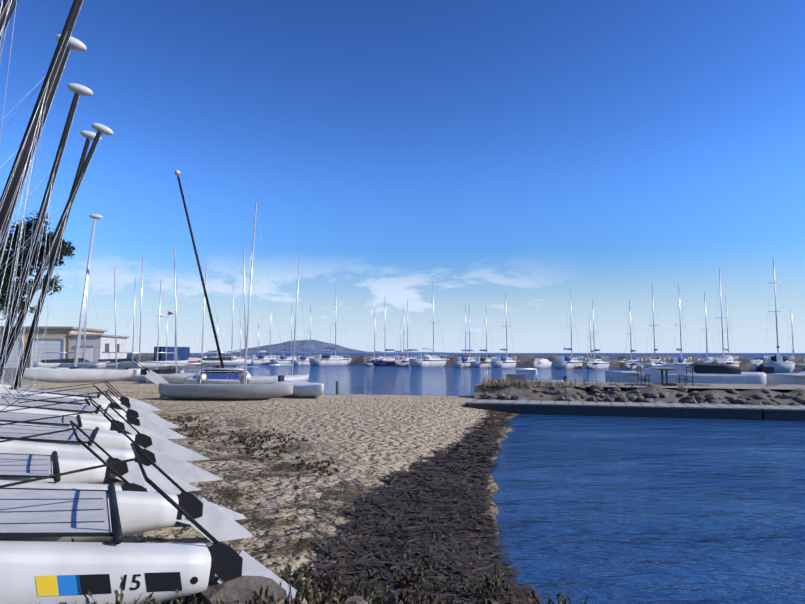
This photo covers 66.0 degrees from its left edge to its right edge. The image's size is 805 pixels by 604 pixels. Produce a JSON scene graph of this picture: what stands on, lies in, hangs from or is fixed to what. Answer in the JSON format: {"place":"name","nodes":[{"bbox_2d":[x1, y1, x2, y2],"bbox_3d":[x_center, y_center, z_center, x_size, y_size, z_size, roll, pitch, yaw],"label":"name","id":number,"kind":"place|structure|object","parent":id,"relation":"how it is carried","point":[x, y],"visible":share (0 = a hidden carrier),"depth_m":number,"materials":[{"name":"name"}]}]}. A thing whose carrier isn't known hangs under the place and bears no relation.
{"place":"outdoors","nodes":[
{"label":"outdoors","id":0,"kind":"place"},
{"bbox_2d":[0,326,129,367],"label":"club house","id":1,"kind":"structure","parent":0,"point":[60,339],"depth_m":68.64,"materials":[{"name":"white paint"}]},
{"bbox_2d":[15,170,250,384],"bbox_3d":[-12.083,-0.931,28.608,9.864,10.528,6.769,1,-5,-16],"label":"catamaran","id":2,"kind":"object","parent":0,"point":[74,374],"depth_m":27.96,"materials":[{"name":"white plastic"}]},
{"bbox_2d":[0,364,519,603],"bbox_3d":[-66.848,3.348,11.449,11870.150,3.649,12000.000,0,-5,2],"label":"sand beach","id":3,"kind":"structure","parent":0,"point":[283,506],"depth_m":12.37,"materials":[{"name":"beige sand"}]},
{"bbox_2d":[0,272,36,319],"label":"pine tree","id":4,"kind":"object","parent":3,"relation":"on","point":[15,283],"visible":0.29,"depth_m":86.82,"materials":[{"name":"green plant"}]},
{"bbox_2d":[0,210,75,312],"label":"pine tree","id":5,"kind":"object","parent":3,"relation":"on","point":[65,249],"visible":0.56,"depth_m":62.16,"materials":[{"name":"green plant"}]},
{"bbox_2d":[0,123,135,410],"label":"catamaran","id":6,"kind":"object","parent":3,"relation":"on","point":[102,129],"visible":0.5,"depth_m":16.71,"materials":[{"name":"white plastic"}]},
{"bbox_2d":[33,282,109,367],"bbox_3d":[-23.260,1.441,44.521,5.820,7.670,1.724,4,-6,-38],"label":"yard boat","id":7,"kind":"object","parent":3,"relation":"on","point":[53,362],"visible":0.19,"depth_m":43.26,"materials":[{"name":"white plastic"}]},
{"bbox_2d":[60,253,98,367],"bbox_3d":[-22.263,0.882,43.217,5.360,8.570,1.724,-3,-6,31],"label":"yard boat","id":8,"kind":"object","parent":3,"relation":"on","point":[68,363],"visible":0.31,"depth_m":42.72,"materials":[{"name":"grey plastic"}]},
{"bbox_2d":[0,130,162,416],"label":"catamaran","id":9,"kind":"object","parent":3,"relation":"on","point":[132,403],"visible":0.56,"depth_m":18.62,"materials":[{"name":"white plastic"}]},
{"bbox_2d":[0,34,171,448],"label":"catamaran","id":10,"kind":"object","parent":3,"relation":"on","point":[75,44],"visible":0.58,"depth_m":12.34,"materials":[{"name":"white plastic"}]},
{"bbox_2d":[0,83,186,438],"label":"catamaran","id":11,"kind":"object","parent":3,"relation":"on","point":[154,424],"visible":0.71,"depth_m":14.41,"materials":[{"name":"white plastic"}]},
{"bbox_2d":[83,268,134,367],"bbox_3d":[-19.772,1.588,41.249,5.300,7.670,1.824,-1,0,12],"label":"sailboat","id":12,"kind":"object","parent":3,"relation":"on","point":[115,329],"visible":0.06,"depth_m":41.07,"materials":[{"name":"grey metal"}]},
{"bbox_2d":[0,0,222,482],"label":"catamaran","id":13,"kind":"object","parent":3,"relation":"on","point":[169,457],"visible":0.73,"depth_m":9.67,"materials":[{"name":"white plastic"}]},
{"bbox_2d":[0,0,245,523],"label":"catamaran","id":14,"kind":"object","parent":3,"relation":"on","point":[14,468],"visible":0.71,"depth_m":7.43,"materials":[{"name":"white plastic"}]},
{"bbox_2d":[119,277,142,368],"bbox_3d":[-20.091,1.797,46.105,1.724,7.220,4.900,4,-6,-38],"label":"yard boat","id":15,"kind":"object","parent":3,"relation":"on","point":[132,365],"visible":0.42,"depth_m":45.42,"materials":[{"name":"grey plastic"}]},
{"bbox_2d":[98,258,166,368],"bbox_3d":[-20.152,0.948,46.760,6.280,9.020,1.724,1,-5,-13],"label":"yard boat","id":16,"kind":"object","parent":3,"relation":"on","point":[113,365],"visible":0.31,"depth_m":46.39,"materials":[{"name":"white plastic"}]},
{"bbox_2d":[121,279,183,372],"bbox_3d":[-17.914,1.974,43.578,5.100,7.270,1.724,1,-9,-8],"label":"sailboat","id":17,"kind":"object","parent":3,"relation":"on","point":[158,323],"visible":0.08,"depth_m":43.61,"materials":[{"name":"silver metal"}]},
{"bbox_2d":[0,0,307,603],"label":"catamaran","id":18,"kind":"object","parent":3,"relation":"on","point":[44,559],"visible":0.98,"depth_m":4.46,"materials":[{"name":"white plastic"}]},
{"bbox_2d":[126,246,199,381],"bbox_3d":[-14.954,0.885,38.971,5.700,8.690,1.924,-1,-1,17],"label":"sailboat","id":19,"kind":"object","parent":3,"relation":"on","point":[162,371],"visible":0.21,"depth_m":38.69,"materials":[{"name":"grey plastic"}]},
{"bbox_2d":[157,311,173,360],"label":"flagpole","id":20,"kind":"object","parent":3,"relation":"on","point":[169,313],"visible":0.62,"depth_m":70.62,"materials":[{"name":"silver metal"}]},
{"bbox_2d":[144,276,187,370],"bbox_3d":[-19.255,1.825,51.934,1.724,8.120,5.360,-2,-5,21],"label":"yard boat","id":21,"kind":"object","parent":3,"relation":"on","point":[171,366],"visible":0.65,"depth_m":51.62,"materials":[{"name":"silver metal"}]},
{"bbox_2d":[154,347,189,360],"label":"blue container","id":22,"kind":"object","parent":3,"relation":"on","point":[182,352],"visible":0.65,"depth_m":97.29,"materials":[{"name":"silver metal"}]},
{"bbox_2d":[145,264,228,383],"bbox_3d":[-13.112,1.356,38.433,5.300,7.670,1.824,0,-10,-3],"label":"sailboat","id":23,"kind":"object","parent":3,"relation":"on","point":[175,378],"visible":0.23,"depth_m":37.16,"materials":[{"name":"silver metal"}]},
{"bbox_2d":[195,279,250,369],"bbox_3d":[-16.253,2.087,57.871,5.820,8.570,1.724,3,-5,-28],"label":"yard boat","id":24,"kind":"object","parent":3,"relation":"on","point":[212,360],"visible":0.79,"depth_m":56.98,"materials":[{"name":"white plastic"}]},
{"bbox_2d":[158,202,292,399],"bbox_3d":[-7.349,-0.245,26.862,5.900,9.047,1.524,-1,-14,8],"label":"beach keelboat","id":25,"kind":"object","parent":3,"relation":"on","point":[243,391],"visible":0.94,"depth_m":25.41,"materials":[{"name":"white plastic"}]},
{"bbox_2d":[184,244,277,383],"bbox_3d":[-9.363,0.840,33.898,5.500,7.970,1.824,-1,1,7],"label":"sailboat","id":26,"kind":"object","parent":3,"relation":"on","point":[215,378],"visible":0.42,"depth_m":33.55,"materials":[{"name":"white plastic"}]},
{"bbox_2d":[191,575,285,603],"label":"foreground rock","id":27,"kind":"object","parent":3,"relation":"on","point":[242,588],"visible":0.65,"depth_m":4.57,"materials":[{"name":"grey stone"}]},
{"bbox_2d":[269,375,323,397],"bbox_3d":[-4.603,3.814,27.857,1.624,0.910,3.840,0,-4,-39],"label":"boat","id":28,"kind":"object","parent":3,"relation":"on","point":[305,390],"visible":0.81,"depth_m":26.75,"materials":[{"name":"grey plastic"}]},
{"bbox_2d":[39,415,587,603],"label":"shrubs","id":29,"kind":"object","parent":3,"relation":"on","point":[328,597],"visible":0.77,"depth_m":5.12,"materials":[{"name":"brown plant"}]},
{"bbox_2d":[335,381,339,394],"bbox_3d":[-3.198,4.221,30.309,0.129,0.700,0.237,10,-11,-66],"label":"mooring post","id":30,"kind":"object","parent":3,"relation":"on","point":[336,384],"visible":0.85,"depth_m":30.27,"materials":[{"name":"grey metal"}]},
{"bbox_2d":[345,596,371,603],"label":"foreground rock","id":31,"kind":"object","parent":3,"relation":"on","point":[351,599],"visible":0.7,"depth_m":4.64,"materials":[{"name":"grey stone"}]},
{"bbox_2d":[302,410,546,603],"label":"seaweed wrack","id":32,"kind":"object","parent":3,"relation":"on","point":[475,560],"visible":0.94,"depth_m":7.16,"materials":[{"name":"brown plant"}]},
{"bbox_2d":[474,376,804,405],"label":"jetty","id":33,"kind":"object","parent":3,"relation":"on","point":[698,393],"visible":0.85,"depth_m":25.70,"materials":[{"name":"grey stone"}]},
{"bbox_2d":[636,366,693,385],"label":"picnic table benches","id":34,"kind":"object","parent":33,"relation":"on","point":[666,373],"visible":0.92,"depth_m":27.36,"materials":[{"name":"brown wood"}]},
{"bbox_2d":[227,340,373,352],"bbox_3d":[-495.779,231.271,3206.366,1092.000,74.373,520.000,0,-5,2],"label":"distant hill","id":35,"kind":"structure","parent":0,"point":[278,347],"depth_m":3088.45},
{"bbox_2d":[0,0,804,352],"label":"sky","id":36,"kind":"structure","parent":0,"point":[605,152],"materials":[{"name":"blue"}]},
{"bbox_2d":[127,353,804,603],"bbox_3d":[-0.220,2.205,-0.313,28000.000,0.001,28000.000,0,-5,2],"label":"sea water","id":37,"kind":"structure","parent":0,"point":[623,510],"depth_m":9.69,"materials":[{"name":"blue liquid"}]},
{"bbox_2d":[164,356,214,362],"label":"motorboat","id":38,"kind":"object","parent":37,"relation":"on","point":[191,360],"visible":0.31,"depth_m":91.16,"materials":[{"name":"red"}]},
{"bbox_2d":[204,316,225,357],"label":"yacht","id":39,"kind":"object","parent":37,"relation":"on","point":[214,351],"visible":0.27,"depth_m":130.94,"materials":[{"name":"white"}]},
{"bbox_2d":[228,321,249,359],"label":"yacht","id":40,"kind":"object","parent":37,"relation":"on","point":[236,358],"visible":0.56,"depth_m":127.88,"materials":[{"name":"white"}]},
{"bbox_2d":[247,323,268,358],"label":"yacht","id":41,"kind":"object","parent":37,"relation":"on","point":[258,342],"visible":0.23,"depth_m":125.94,"materials":[{"name":"blue"}]},
{"bbox_2d":[247,307,280,364],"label":"yacht","id":42,"kind":"object","parent":37,"relation":"on","point":[263,359],"visible":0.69,"depth_m":120.31,"materials":[{"name":"white plastic"}]},
{"bbox_2d":[270,307,300,364],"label":"yacht","id":43,"kind":"object","parent":37,"relation":"on","point":[277,360],"visible":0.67,"depth_m":118.31,"materials":[{"name":"white plastic"}]},
{"bbox_2d":[269,258,308,381],"bbox_3d":[-7.039,1.187,38.265,1.524,7.970,4.500,2,-3,32],"label":"sailboat","id":44,"kind":"object","parent":37,"relation":"on","point":[299,378],"visible":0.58,"depth_m":38.70,"materials":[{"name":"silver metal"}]},
{"bbox_2d":[291,304,321,364],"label":"yacht","id":45,"kind":"object","parent":37,"relation":"on","point":[303,360],"visible":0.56,"depth_m":115.39,"materials":[{"name":"white plastic"}]},
{"bbox_2d":[309,293,350,365],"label":"yacht","id":46,"kind":"object","parent":37,"relation":"on","point":[328,360],"visible":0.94,"depth_m":110.38,"materials":[{"name":"white"}]},
{"bbox_2d":[364,308,384,365],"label":"yacht","id":47,"kind":"object","parent":37,"relation":"on","point":[368,363],"visible":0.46,"depth_m":109.95,"materials":[{"name":"white"}]},
{"bbox_2d":[371,297,398,365],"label":"yacht","id":48,"kind":"object","parent":37,"relation":"on","point":[386,361],"visible":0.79,"depth_m":105.82,"materials":[{"name":"blue"}]},
{"bbox_2d":[393,299,420,365],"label":"yacht","id":49,"kind":"object","parent":37,"relation":"on","point":[403,361],"visible":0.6,"depth_m":103.83,"materials":[{"name":"white plastic"}]},
{"bbox_2d":[375,352,450,352],"bbox_3d":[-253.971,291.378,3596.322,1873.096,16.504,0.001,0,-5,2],"label":"shore town","id":50,"kind":"object","parent":37,"relation":"on","point":[413,352],"visible":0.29,"depth_m":3587.48},
{"bbox_2d":[409,282,449,366],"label":"yacht","id":51,"kind":"object","parent":37,"relation":"on","point":[425,360],"visible":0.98,"depth_m":99.66,"materials":[{"name":"white plastic"}]},
{"bbox_2d":[452,303,478,366],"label":"yacht","id":52,"kind":"object","parent":37,"relation":"on","point":[464,361],"visible":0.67,"depth_m":98.55,"materials":[{"name":"white plastic"}]},
{"bbox_2d":[127,354,804,369],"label":"breakwater","id":53,"kind":"object","parent":37,"relation":"on","point":[528,360],"visible":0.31,"depth_m":100.40,"materials":[{"name":"grey stone"}]},
{"bbox_2d":[457,304,474,354],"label":"yacht","id":54,"kind":"object","parent":37,"relation":"on","point":[465,330],"visible":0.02,"depth_m":112.57,"materials":[{"name":"silver"}]},
{"bbox_2d":[470,306,494,367],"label":"yacht","id":55,"kind":"object","parent":37,"relation":"on","point":[481,361],"visible":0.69,"depth_m":96.56,"materials":[{"name":"white plastic"}]},
{"bbox_2d":[490,291,516,367],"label":"yacht","id":56,"kind":"object","parent":37,"relation":"on","point":[503,362],"visible":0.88,"depth_m":93.89,"materials":[{"name":"white plastic"}]},
{"bbox_2d":[484,368,536,380],"bbox_3d":[7.017,4.948,40.011,3.500,1.300,2.500,-1,-5,12],"label":"floating work raft","id":57,"kind":"object","parent":37,"relation":"on","point":[518,376],"visible":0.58,"depth_m":39.77,"materials":[{"name":"grey wood"}]},
{"bbox_2d":[532,358,551,367],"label":"boat","id":58,"kind":"object","parent":37,"relation":"on","point":[541,363],"visible":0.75,"depth_m":93.46,"materials":[{"name":"white plastic"}]},
{"bbox_2d":[526,376,566,381],"bbox_3d":[9.722,5.614,43.348,3.440,0.860,1.524,-1,-8,12],"label":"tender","id":59,"kind":"object","parent":37,"relation":"on","point":[564,377],"visible":0.21,"depth_m":42.93,"materials":[{"name":"grey plastic"}]},
{"bbox_2d":[552,289,583,368],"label":"yacht","id":60,"kind":"object","parent":37,"relation":"on","point":[567,362],"visible":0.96,"depth_m":87.99,"materials":[{"name":"white"}]},
{"bbox_2d":[586,317,596,355],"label":"yacht","id":61,"kind":"object","parent":37,"relation":"on","point":[590,338],"visible":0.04,"depth_m":101.86,"materials":[{"name":"silver"}]},
{"bbox_2d":[582,304,609,368],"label":"yacht","id":62,"kind":"object","parent":37,"relation":"on","point":[597,363],"visible":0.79,"depth_m":88.49,"materials":[{"name":"white"}]},
{"bbox_2d":[621,301,643,368],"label":"yacht","id":63,"kind":"object","parent":37,"relation":"on","point":[631,365],"visible":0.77,"depth_m":86.02,"materials":[{"name":"white plastic"}]},
{"bbox_2d":[465,399,804,420],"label":"concrete quay edge","id":64,"kind":"object","parent":37,"relation":"on","point":[712,411],"visible":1,"depth_m":21.79,"materials":[{"name":"grey concrete"}]},
{"bbox_2d":[646,284,667,367],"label":"yacht","id":65,"kind":"object","parent":37,"relation":"on","point":[655,360],"visible":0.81,"depth_m":83.89,"materials":[{"name":"white"}]},
{"bbox_2d":[667,284,693,364],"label":"yacht","id":66,"kind":"object","parent":37,"relation":"on","point":[676,360],"visible":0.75,"depth_m":82.49,"materials":[{"name":"white"}]},
{"bbox_2d":[698,293,716,362],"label":"yacht","id":67,"kind":"object","parent":37,"relation":"on","point":[707,359],"visible":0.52,"depth_m":81.33,"materials":[{"name":"white"}]},
{"bbox_2d":[708,268,738,366],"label":"yacht","id":68,"kind":"object","parent":37,"relation":"on","point":[726,359],"visible":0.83,"depth_m":78.97,"materials":[{"name":"red"}]},
{"bbox_2d":[721,299,730,354],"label":"yacht","id":69,"kind":"object","parent":37,"relation":"on","point":[727,328],"visible":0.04,"depth_m":106.27,"materials":[{"name":"grey metal"}]},
{"bbox_2d":[748,359,763,370],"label":"boat","id":70,"kind":"object","parent":37,"relation":"on","point":[755,365],"visible":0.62,"depth_m":77.45,"materials":[{"name":"white plastic"}]},
{"bbox_2d":[763,255,794,372],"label":"yacht","id":71,"kind":"object","parent":37,"relation":"on","point":[782,367],"visible":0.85,"depth_m":72.71,"materials":[{"name":"white"}]},
{"bbox_2d":[787,308,799,356],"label":"yacht","id":72,"kind":"object","parent":37,"relation":"on","point":[792,333],"visible":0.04,"depth_m":97.92,"materials":[{"name":"grey metal"}]}
]}

